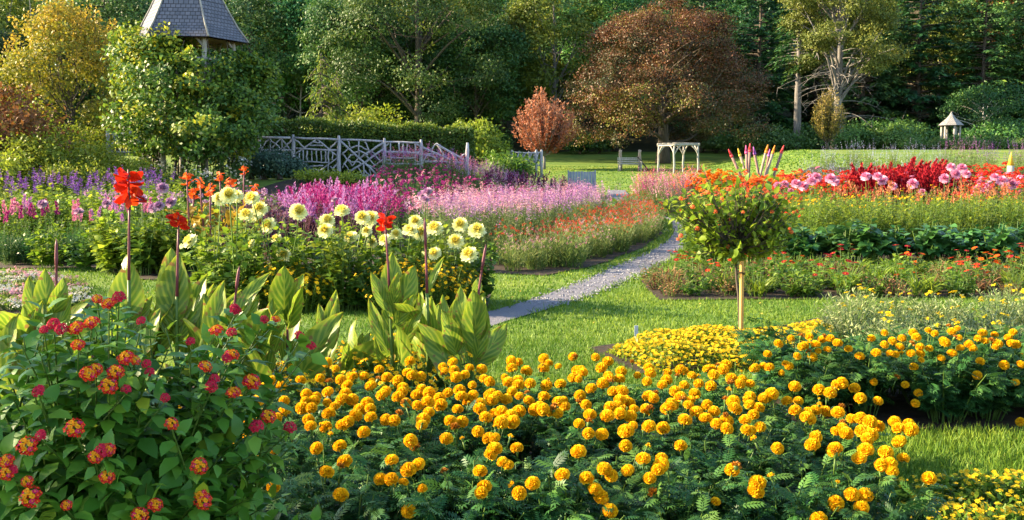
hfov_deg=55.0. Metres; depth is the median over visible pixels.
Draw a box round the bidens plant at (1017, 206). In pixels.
[1009,190,1023,228]
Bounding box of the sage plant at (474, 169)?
[461,156,483,181]
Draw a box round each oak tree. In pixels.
[0,0,40,14]
[0,26,47,106]
[18,0,119,34]
[31,0,151,150]
[99,4,212,108]
[193,0,330,109]
[241,0,367,128]
[245,11,320,131]
[281,0,414,113]
[317,0,424,119]
[393,7,469,123]
[422,2,541,124]
[452,12,558,130]
[460,0,562,132]
[499,11,588,114]
[534,0,598,106]
[545,0,679,151]
[574,8,644,134]
[621,0,671,23]
[634,26,711,139]
[657,0,730,18]
[687,0,786,72]
[699,0,794,128]
[714,7,795,130]
[780,3,851,90]
[844,3,915,70]
[856,0,945,103]
[916,0,1023,98]
[949,0,1023,113]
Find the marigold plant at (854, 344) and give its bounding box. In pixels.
[811,332,909,406]
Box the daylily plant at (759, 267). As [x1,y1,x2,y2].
[738,260,767,275]
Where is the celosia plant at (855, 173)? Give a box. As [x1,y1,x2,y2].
[841,162,880,204]
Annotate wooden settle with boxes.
[568,170,595,188]
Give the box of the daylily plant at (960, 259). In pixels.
[954,251,979,271]
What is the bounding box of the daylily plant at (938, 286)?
[919,272,944,292]
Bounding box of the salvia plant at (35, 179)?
[22,167,48,197]
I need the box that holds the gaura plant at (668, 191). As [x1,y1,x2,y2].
[657,173,682,211]
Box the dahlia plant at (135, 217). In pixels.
[113,180,165,271]
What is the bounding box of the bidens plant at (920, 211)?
[902,193,938,251]
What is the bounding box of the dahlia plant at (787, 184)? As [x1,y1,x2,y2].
[773,180,794,200]
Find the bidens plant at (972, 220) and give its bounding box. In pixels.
[948,186,999,235]
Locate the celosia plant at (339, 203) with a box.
[314,193,367,236]
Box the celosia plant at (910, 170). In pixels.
[895,159,935,204]
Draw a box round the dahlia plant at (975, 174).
[962,164,984,187]
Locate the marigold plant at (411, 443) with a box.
[341,415,498,519]
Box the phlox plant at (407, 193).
[398,187,422,225]
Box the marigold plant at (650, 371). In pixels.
[602,359,708,447]
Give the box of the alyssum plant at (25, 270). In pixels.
[7,266,38,275]
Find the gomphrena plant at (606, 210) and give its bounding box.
[600,205,618,221]
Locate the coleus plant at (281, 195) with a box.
[262,185,296,206]
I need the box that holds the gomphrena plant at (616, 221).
[604,213,626,228]
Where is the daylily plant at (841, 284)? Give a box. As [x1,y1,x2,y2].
[826,264,868,292]
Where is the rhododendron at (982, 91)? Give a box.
[936,80,1023,149]
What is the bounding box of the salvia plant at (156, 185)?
[141,171,178,213]
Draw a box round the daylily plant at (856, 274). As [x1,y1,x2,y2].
[843,269,867,287]
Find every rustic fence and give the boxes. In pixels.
[106,128,147,167]
[254,134,468,178]
[511,150,542,176]
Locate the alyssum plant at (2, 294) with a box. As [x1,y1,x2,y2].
[0,292,16,301]
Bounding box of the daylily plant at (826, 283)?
[808,263,850,289]
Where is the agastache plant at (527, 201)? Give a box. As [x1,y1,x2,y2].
[515,187,539,224]
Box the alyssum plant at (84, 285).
[66,279,88,288]
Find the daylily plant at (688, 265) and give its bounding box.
[682,259,698,272]
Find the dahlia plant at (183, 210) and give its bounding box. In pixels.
[161,205,201,250]
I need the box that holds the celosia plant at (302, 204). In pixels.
[276,191,317,240]
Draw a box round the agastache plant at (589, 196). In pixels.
[572,184,605,214]
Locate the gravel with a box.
[514,216,684,304]
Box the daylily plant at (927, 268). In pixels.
[921,259,953,279]
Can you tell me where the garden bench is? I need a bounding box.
[617,157,641,170]
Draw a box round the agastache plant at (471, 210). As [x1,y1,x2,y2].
[458,193,483,238]
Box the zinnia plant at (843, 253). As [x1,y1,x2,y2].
[830,243,854,263]
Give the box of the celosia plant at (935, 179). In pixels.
[907,165,950,207]
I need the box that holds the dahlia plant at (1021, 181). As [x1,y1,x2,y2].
[1009,180,1023,198]
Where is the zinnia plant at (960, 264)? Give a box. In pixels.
[939,257,963,286]
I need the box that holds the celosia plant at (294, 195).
[278,185,314,203]
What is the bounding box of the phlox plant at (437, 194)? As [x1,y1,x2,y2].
[430,183,451,212]
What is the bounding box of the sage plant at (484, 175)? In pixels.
[473,164,495,192]
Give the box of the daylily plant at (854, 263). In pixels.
[842,254,871,270]
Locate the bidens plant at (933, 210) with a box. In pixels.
[912,186,952,230]
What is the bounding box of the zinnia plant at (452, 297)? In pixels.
[428,264,471,307]
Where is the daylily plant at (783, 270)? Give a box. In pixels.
[750,260,792,287]
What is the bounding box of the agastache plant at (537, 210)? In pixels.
[526,194,550,235]
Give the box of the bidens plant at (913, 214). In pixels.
[887,186,920,232]
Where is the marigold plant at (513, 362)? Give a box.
[468,353,571,460]
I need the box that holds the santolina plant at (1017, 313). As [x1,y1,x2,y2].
[1000,297,1023,329]
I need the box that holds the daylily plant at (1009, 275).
[995,268,1023,282]
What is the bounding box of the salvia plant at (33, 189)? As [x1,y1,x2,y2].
[26,180,54,199]
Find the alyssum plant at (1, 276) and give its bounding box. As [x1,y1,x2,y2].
[0,272,18,281]
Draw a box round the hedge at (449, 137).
[248,115,477,177]
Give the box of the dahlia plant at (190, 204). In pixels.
[164,197,199,229]
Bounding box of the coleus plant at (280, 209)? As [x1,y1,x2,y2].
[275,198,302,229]
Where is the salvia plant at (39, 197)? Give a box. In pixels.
[18,180,60,232]
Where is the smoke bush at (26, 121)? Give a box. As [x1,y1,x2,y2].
[0,82,84,162]
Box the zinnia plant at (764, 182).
[749,175,774,194]
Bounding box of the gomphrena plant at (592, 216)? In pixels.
[578,207,607,231]
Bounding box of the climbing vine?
[95,20,288,179]
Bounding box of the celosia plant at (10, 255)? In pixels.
[0,236,24,264]
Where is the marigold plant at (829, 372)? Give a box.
[749,333,864,419]
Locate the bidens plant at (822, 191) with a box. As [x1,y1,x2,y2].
[804,189,837,225]
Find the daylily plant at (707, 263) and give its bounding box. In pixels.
[695,256,730,278]
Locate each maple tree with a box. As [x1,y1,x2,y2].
[318,0,513,126]
[511,86,577,168]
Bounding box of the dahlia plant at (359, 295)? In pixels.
[336,249,381,310]
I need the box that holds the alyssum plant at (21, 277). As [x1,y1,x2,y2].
[6,273,35,284]
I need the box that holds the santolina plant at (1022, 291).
[1005,288,1023,322]
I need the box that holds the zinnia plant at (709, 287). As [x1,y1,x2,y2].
[699,259,721,292]
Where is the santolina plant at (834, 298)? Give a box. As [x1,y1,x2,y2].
[825,287,884,320]
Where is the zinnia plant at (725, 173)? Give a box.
[711,169,744,198]
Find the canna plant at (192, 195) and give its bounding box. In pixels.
[172,188,209,232]
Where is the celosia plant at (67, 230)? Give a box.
[59,227,75,240]
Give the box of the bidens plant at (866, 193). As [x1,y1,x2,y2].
[860,190,879,228]
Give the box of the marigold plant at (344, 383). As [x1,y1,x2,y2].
[286,372,384,466]
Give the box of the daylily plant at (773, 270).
[757,261,791,284]
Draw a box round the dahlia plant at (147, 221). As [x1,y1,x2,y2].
[134,211,174,243]
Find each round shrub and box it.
[326,98,384,131]
[349,102,407,132]
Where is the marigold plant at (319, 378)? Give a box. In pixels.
[254,357,341,441]
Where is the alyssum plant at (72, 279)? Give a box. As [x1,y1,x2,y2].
[65,276,90,285]
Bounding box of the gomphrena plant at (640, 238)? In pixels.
[628,213,656,242]
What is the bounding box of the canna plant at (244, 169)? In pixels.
[225,166,250,229]
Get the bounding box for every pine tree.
[28,0,90,151]
[40,0,106,140]
[80,0,135,117]
[278,24,330,130]
[302,0,383,116]
[395,47,451,129]
[439,2,513,125]
[576,0,637,124]
[634,0,660,12]
[638,0,687,108]
[654,0,745,152]
[709,0,808,149]
[778,4,849,145]
[779,3,858,124]
[813,0,918,130]
[849,4,905,121]
[870,0,982,129]
[914,1,988,115]
[928,0,1023,149]
[986,0,1023,149]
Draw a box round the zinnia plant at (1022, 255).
[1004,244,1023,275]
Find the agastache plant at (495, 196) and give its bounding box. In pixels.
[480,180,509,221]
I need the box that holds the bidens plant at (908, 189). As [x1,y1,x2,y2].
[893,184,922,221]
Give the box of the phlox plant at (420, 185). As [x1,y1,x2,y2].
[407,170,432,199]
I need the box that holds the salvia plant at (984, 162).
[974,149,998,175]
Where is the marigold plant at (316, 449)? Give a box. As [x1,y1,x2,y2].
[264,415,396,519]
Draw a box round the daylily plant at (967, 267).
[954,258,986,273]
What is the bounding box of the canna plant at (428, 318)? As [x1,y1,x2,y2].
[393,218,454,384]
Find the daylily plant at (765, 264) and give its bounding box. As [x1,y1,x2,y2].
[760,256,787,273]
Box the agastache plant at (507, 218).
[472,181,519,255]
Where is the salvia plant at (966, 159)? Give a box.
[955,147,977,176]
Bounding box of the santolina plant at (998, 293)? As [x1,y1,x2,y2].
[968,283,1023,327]
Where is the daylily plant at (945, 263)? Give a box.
[931,259,956,271]
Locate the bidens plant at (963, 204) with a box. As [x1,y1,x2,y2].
[923,195,966,229]
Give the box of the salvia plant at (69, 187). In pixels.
[62,176,82,198]
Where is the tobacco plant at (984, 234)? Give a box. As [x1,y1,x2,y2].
[965,226,995,256]
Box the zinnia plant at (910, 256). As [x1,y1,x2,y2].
[893,244,923,274]
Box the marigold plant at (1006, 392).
[931,334,1023,426]
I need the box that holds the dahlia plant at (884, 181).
[877,175,897,209]
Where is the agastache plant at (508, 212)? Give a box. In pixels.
[489,187,521,245]
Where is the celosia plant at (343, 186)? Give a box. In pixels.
[316,177,361,233]
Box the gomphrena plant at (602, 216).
[589,208,615,221]
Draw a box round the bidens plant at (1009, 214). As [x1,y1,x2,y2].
[997,193,1023,227]
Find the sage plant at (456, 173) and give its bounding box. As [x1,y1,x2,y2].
[444,157,469,184]
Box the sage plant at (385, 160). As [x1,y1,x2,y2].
[369,146,398,177]
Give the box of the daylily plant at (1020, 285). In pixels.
[1014,279,1023,290]
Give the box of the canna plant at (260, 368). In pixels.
[198,298,285,395]
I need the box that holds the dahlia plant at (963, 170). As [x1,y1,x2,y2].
[946,163,999,209]
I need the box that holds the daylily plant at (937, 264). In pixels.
[925,259,947,271]
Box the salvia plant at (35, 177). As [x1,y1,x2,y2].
[19,170,52,199]
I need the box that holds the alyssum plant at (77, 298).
[68,291,94,307]
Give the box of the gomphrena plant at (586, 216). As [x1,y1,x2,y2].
[570,204,598,225]
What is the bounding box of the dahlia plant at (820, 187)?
[801,170,831,218]
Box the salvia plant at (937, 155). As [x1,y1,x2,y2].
[930,145,945,161]
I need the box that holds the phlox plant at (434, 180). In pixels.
[425,173,442,200]
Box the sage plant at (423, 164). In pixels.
[406,143,433,178]
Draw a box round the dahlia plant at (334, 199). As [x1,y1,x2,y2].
[312,197,355,265]
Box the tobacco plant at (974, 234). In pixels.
[940,223,984,259]
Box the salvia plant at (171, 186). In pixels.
[155,171,185,194]
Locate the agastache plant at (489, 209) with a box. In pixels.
[476,191,505,241]
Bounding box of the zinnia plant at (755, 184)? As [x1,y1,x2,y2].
[741,174,773,196]
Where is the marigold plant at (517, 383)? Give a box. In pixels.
[442,374,558,476]
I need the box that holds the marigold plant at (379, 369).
[321,356,415,441]
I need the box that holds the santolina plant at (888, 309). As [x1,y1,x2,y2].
[867,300,919,329]
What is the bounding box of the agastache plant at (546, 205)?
[535,189,563,233]
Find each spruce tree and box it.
[301,46,342,132]
[323,70,353,132]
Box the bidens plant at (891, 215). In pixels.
[866,195,910,232]
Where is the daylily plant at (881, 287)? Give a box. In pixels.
[850,272,892,296]
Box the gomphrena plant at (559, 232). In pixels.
[547,223,572,252]
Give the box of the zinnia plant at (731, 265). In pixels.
[723,259,738,273]
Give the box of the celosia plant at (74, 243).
[66,230,89,261]
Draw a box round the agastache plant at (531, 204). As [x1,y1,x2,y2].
[519,183,555,236]
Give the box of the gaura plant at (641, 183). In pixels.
[630,173,651,194]
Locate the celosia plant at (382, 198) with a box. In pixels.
[362,178,398,234]
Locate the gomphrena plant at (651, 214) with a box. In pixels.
[639,205,666,232]
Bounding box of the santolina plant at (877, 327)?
[840,315,921,351]
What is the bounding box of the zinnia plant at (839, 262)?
[823,247,856,271]
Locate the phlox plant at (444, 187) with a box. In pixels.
[438,177,461,197]
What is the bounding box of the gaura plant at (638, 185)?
[630,175,656,197]
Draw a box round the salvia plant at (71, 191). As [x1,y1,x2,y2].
[53,170,91,229]
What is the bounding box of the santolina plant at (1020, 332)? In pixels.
[1011,321,1023,338]
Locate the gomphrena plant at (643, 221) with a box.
[633,214,655,240]
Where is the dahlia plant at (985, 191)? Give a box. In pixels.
[969,176,999,223]
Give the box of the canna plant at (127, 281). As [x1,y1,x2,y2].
[108,167,169,392]
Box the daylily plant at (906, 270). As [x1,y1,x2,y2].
[887,260,922,283]
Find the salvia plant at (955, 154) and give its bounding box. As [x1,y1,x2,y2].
[941,133,964,165]
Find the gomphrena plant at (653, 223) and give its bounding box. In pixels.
[636,210,663,236]
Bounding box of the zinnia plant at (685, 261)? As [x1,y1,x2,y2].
[677,251,694,276]
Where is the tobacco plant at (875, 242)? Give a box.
[842,218,896,263]
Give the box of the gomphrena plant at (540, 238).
[526,226,555,253]
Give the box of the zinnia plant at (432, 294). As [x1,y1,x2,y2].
[402,262,457,307]
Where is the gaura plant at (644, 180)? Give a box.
[635,170,657,192]
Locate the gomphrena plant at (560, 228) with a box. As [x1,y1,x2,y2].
[543,216,574,240]
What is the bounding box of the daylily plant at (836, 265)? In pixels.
[823,258,848,277]
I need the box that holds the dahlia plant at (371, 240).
[337,210,403,299]
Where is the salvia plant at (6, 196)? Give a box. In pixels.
[0,169,26,234]
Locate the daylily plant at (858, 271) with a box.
[829,261,865,282]
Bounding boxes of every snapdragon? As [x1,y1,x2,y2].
[0,197,23,236]
[1,200,22,237]
[1,210,9,236]
[10,201,31,235]
[13,194,35,237]
[14,203,32,238]
[31,205,58,236]
[43,198,63,234]
[63,198,82,234]
[68,205,83,236]
[71,208,85,234]
[87,209,94,230]
[90,206,101,220]
[102,193,116,225]
[107,195,125,224]
[113,202,127,223]
[126,203,145,220]
[138,197,152,224]
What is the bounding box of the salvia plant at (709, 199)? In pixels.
[700,191,721,213]
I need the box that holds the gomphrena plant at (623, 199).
[616,193,631,206]
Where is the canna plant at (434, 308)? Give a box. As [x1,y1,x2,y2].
[400,296,439,379]
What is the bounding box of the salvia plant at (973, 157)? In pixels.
[961,137,983,171]
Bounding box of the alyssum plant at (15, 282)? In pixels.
[0,280,21,287]
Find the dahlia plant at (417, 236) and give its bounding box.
[389,218,440,290]
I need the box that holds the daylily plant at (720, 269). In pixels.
[700,267,728,289]
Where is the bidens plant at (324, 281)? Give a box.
[300,268,338,309]
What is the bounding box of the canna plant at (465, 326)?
[417,245,506,390]
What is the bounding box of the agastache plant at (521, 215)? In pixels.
[512,198,537,233]
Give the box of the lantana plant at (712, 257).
[704,223,728,264]
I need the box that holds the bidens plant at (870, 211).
[843,198,882,231]
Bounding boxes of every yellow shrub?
[0,125,101,186]
[0,126,47,175]
[0,131,75,194]
[0,145,55,196]
[1,93,64,137]
[25,118,85,167]
[28,156,108,199]
[42,118,122,174]
[60,135,139,187]
[85,168,150,192]
[105,154,164,183]
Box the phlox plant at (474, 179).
[464,172,492,199]
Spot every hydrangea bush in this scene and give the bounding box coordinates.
[138,153,160,177]
[146,158,169,182]
[148,170,168,190]
[156,161,180,184]
[164,156,184,179]
[179,176,204,201]
[180,155,205,180]
[180,161,207,189]
[182,165,211,196]
[202,171,229,205]
[203,157,221,180]
[214,151,239,182]
[221,157,250,189]
[222,168,242,188]
[230,156,250,175]
[232,157,251,182]
[232,175,256,192]
[446,115,514,166]
[475,149,542,185]
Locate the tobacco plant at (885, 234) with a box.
[859,225,889,260]
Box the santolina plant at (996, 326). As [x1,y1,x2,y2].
[966,320,1022,339]
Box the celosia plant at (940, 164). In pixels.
[917,157,956,195]
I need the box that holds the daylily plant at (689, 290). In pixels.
[673,274,708,295]
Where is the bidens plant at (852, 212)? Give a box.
[840,196,875,229]
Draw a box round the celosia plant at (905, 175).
[883,169,922,208]
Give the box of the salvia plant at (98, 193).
[87,185,104,223]
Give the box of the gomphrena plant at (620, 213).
[608,206,632,219]
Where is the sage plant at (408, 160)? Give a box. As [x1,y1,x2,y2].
[397,149,418,176]
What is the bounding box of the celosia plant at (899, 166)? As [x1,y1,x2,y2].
[882,164,903,213]
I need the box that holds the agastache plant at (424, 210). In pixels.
[414,195,437,247]
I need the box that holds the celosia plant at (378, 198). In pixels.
[356,182,405,248]
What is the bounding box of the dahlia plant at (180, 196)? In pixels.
[158,191,183,212]
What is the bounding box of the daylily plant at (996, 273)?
[974,260,1016,285]
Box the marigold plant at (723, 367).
[678,359,795,424]
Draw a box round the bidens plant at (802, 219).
[795,200,831,235]
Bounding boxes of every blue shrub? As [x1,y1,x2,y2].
[215,143,286,179]
[242,149,288,179]
[254,145,309,179]
[276,157,315,178]
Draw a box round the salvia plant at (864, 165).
[859,139,877,169]
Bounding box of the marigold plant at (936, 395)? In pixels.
[890,333,1002,424]
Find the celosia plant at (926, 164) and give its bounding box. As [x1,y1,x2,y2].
[923,161,961,199]
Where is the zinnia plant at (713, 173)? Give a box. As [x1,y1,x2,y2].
[698,168,723,190]
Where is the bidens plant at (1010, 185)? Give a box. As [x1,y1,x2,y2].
[983,182,1023,231]
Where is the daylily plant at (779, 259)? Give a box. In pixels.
[770,255,809,273]
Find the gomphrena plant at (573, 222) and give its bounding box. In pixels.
[561,217,584,236]
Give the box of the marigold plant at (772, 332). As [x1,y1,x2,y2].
[730,317,828,383]
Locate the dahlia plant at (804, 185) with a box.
[798,172,822,207]
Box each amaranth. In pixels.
[484,167,500,197]
[498,171,515,188]
[504,170,524,191]
[517,171,535,194]
[533,171,549,192]
[548,175,566,202]
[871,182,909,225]
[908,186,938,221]
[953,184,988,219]
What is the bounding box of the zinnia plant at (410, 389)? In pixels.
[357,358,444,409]
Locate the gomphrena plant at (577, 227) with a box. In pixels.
[563,216,590,240]
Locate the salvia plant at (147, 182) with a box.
[138,167,156,191]
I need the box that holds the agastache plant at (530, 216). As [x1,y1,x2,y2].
[514,196,551,239]
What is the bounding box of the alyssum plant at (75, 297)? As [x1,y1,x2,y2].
[68,291,98,303]
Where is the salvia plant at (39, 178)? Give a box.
[11,172,45,199]
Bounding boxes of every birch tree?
[0,0,38,22]
[0,0,53,99]
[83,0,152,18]
[383,5,455,85]
[501,0,617,152]
[552,0,595,108]
[893,0,993,129]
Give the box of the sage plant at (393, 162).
[379,146,402,177]
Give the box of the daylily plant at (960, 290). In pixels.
[940,270,977,295]
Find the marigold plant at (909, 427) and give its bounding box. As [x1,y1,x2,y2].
[774,387,918,489]
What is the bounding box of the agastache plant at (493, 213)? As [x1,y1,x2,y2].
[479,191,505,247]
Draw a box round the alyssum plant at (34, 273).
[21,270,50,277]
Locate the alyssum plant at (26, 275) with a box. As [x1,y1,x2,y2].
[14,271,39,278]
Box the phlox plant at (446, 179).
[431,170,460,191]
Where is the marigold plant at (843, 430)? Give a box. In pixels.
[731,411,889,518]
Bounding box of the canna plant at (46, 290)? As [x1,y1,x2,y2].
[0,239,90,405]
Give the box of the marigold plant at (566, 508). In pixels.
[486,444,638,519]
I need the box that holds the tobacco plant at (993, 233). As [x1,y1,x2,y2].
[980,222,1013,258]
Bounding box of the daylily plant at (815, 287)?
[789,269,826,296]
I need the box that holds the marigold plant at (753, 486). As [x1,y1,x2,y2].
[700,438,867,519]
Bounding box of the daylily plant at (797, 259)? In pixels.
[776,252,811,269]
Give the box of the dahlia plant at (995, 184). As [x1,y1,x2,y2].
[976,170,1008,210]
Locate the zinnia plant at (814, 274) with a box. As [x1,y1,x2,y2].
[804,264,824,290]
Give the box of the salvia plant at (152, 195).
[132,180,174,222]
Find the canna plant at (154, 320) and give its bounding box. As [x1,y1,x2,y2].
[58,308,159,388]
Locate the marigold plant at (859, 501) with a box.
[776,432,948,519]
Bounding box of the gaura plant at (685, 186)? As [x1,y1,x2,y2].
[676,175,699,200]
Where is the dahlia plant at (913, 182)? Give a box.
[906,178,928,223]
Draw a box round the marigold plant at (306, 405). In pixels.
[269,393,376,506]
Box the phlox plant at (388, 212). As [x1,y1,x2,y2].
[374,200,397,229]
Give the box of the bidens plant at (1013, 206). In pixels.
[999,193,1023,228]
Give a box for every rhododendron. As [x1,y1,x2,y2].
[490,121,515,148]
[563,128,600,153]
[577,127,624,153]
[698,132,726,152]
[710,123,752,155]
[728,118,786,155]
[752,119,804,152]
[771,128,814,151]
[788,119,829,149]
[828,121,875,149]
[842,112,907,149]
[853,127,891,149]
[863,113,928,149]
[872,115,935,149]
[879,113,948,149]
[894,131,926,149]
[918,127,950,149]
[926,136,949,149]
[936,80,1023,149]
[938,126,967,149]
[939,134,971,149]
[952,117,1023,149]
[956,118,1003,149]
[961,136,989,149]
[979,117,1023,149]
[981,133,1013,149]
[1007,137,1023,149]
[1009,118,1023,149]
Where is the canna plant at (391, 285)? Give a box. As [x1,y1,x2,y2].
[368,213,422,407]
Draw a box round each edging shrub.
[290,167,336,181]
[305,168,340,183]
[324,169,360,183]
[330,170,371,185]
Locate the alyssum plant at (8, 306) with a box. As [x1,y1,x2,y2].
[0,298,21,310]
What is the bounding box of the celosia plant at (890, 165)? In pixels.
[872,161,897,172]
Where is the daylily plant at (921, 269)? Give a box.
[906,259,931,275]
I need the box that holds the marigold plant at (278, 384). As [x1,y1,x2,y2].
[242,376,301,446]
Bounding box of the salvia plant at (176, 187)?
[165,178,195,205]
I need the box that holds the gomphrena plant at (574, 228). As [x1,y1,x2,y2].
[555,219,585,246]
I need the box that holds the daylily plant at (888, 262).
[875,253,905,268]
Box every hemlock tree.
[764,0,827,149]
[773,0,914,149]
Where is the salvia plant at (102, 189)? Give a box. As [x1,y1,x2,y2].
[88,178,117,213]
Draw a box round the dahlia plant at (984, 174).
[972,172,1013,206]
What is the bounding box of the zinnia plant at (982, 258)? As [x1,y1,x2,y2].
[972,246,997,271]
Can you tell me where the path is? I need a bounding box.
[488,190,685,325]
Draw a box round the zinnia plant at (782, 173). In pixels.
[772,170,795,179]
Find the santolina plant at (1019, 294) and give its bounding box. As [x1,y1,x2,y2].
[981,284,1023,312]
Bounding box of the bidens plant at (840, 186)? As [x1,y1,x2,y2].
[822,185,848,219]
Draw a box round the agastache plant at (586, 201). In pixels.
[571,180,595,219]
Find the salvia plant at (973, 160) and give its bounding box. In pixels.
[957,141,982,176]
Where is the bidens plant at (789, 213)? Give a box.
[783,199,802,226]
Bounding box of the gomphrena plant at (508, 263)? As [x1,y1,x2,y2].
[497,236,530,270]
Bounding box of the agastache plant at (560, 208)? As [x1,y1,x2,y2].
[544,194,571,226]
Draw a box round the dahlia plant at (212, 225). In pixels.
[201,200,215,243]
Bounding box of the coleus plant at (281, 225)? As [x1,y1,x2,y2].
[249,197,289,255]
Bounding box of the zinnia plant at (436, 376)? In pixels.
[403,351,463,395]
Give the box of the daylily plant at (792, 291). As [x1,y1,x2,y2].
[776,268,816,296]
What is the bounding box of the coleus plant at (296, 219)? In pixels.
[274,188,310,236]
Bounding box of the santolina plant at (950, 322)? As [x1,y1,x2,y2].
[933,306,991,339]
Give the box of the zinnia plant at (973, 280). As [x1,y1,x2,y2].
[957,259,979,294]
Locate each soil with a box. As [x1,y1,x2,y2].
[0,192,211,279]
[0,280,93,313]
[171,367,800,511]
[209,177,662,274]
[340,280,490,306]
[588,333,825,372]
[640,275,1022,299]
[662,167,1023,262]
[771,316,1023,430]
[882,493,1021,517]
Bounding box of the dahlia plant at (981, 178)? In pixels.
[966,166,1002,202]
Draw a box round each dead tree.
[283,72,311,131]
[539,47,566,152]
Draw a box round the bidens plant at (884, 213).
[845,182,895,232]
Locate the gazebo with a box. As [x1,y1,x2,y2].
[938,111,963,149]
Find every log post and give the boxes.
[619,150,621,170]
[638,150,640,170]
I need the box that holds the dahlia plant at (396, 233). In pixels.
[363,224,427,278]
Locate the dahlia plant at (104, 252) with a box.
[80,216,127,274]
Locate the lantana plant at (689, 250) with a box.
[674,212,711,264]
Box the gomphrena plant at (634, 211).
[624,204,647,217]
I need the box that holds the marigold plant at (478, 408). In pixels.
[416,390,525,514]
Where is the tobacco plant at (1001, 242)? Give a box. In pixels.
[975,222,1020,262]
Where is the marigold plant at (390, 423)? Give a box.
[349,386,474,499]
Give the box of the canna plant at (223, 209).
[212,177,245,234]
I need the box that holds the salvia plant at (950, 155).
[939,136,958,168]
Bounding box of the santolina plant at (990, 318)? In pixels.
[952,296,1023,335]
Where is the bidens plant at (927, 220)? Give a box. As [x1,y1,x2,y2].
[894,184,949,235]
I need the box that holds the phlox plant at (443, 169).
[424,159,454,188]
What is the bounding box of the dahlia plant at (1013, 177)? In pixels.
[1002,171,1023,199]
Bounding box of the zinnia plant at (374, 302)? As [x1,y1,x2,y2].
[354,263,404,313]
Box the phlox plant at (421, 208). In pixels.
[408,189,441,224]
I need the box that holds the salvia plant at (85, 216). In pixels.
[64,176,100,231]
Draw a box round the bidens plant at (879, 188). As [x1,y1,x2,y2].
[866,186,895,227]
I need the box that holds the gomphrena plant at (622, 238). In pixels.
[607,217,635,252]
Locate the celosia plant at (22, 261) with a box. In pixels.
[14,235,34,262]
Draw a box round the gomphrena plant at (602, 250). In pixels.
[587,225,611,257]
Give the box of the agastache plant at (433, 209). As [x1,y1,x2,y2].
[413,185,451,244]
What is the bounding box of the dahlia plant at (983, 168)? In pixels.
[971,167,996,187]
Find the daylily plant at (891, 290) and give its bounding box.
[873,271,913,298]
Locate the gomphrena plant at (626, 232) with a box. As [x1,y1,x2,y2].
[607,218,636,250]
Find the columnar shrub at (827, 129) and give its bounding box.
[810,84,846,149]
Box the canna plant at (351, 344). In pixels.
[341,317,385,387]
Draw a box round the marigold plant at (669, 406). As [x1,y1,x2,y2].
[589,391,739,498]
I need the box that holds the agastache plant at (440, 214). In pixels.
[412,184,468,256]
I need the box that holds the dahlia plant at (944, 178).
[938,163,962,213]
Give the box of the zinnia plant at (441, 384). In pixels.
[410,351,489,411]
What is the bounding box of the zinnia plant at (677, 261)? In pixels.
[667,250,690,281]
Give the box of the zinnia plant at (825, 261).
[810,253,831,279]
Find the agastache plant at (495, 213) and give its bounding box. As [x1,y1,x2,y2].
[477,189,511,239]
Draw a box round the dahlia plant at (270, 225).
[223,208,284,290]
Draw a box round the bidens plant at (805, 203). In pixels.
[788,195,829,226]
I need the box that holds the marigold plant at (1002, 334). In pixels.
[965,324,1023,359]
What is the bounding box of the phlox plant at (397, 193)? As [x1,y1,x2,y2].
[375,184,400,215]
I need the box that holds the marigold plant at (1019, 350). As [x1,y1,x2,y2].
[1010,346,1023,371]
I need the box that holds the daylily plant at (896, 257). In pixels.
[875,253,910,271]
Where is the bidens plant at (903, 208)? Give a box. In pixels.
[885,191,923,236]
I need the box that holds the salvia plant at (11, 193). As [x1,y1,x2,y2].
[0,185,24,204]
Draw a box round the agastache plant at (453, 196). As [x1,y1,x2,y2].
[441,182,465,227]
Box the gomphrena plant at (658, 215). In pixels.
[650,205,665,227]
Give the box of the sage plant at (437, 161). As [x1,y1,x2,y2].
[423,146,451,178]
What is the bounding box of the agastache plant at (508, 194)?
[493,181,526,215]
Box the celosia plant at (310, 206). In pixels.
[284,192,324,244]
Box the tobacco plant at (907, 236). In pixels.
[884,225,916,259]
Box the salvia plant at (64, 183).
[52,171,81,220]
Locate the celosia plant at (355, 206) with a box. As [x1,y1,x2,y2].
[345,193,385,245]
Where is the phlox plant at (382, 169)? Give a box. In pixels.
[371,163,392,189]
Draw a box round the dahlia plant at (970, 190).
[956,179,987,210]
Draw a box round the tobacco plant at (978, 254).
[961,224,983,257]
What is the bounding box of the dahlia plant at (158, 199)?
[133,194,164,221]
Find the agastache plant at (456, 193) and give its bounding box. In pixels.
[448,185,471,212]
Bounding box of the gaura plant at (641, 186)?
[629,167,656,197]
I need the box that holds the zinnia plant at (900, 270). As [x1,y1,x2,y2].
[894,263,917,288]
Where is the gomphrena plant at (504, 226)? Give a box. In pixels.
[497,218,531,261]
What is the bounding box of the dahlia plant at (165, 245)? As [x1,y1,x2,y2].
[135,217,185,273]
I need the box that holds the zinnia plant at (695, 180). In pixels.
[686,172,711,203]
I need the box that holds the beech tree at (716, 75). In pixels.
[557,0,775,162]
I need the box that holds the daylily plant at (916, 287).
[899,270,945,297]
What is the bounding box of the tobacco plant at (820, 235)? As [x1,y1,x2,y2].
[789,228,828,259]
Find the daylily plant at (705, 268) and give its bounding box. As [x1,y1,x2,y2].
[693,262,730,277]
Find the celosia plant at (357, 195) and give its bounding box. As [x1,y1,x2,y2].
[340,180,383,240]
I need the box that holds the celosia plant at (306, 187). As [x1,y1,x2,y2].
[284,182,331,240]
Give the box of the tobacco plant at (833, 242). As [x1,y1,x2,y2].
[816,219,861,260]
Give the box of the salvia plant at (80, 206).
[50,191,90,238]
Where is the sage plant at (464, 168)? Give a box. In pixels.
[453,155,478,184]
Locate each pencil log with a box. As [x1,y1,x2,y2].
[728,149,741,174]
[738,149,745,175]
[745,145,747,171]
[748,144,750,179]
[753,146,759,174]
[757,145,767,183]
[764,145,774,175]
[764,149,769,174]
[771,145,783,178]
[1006,152,1013,182]

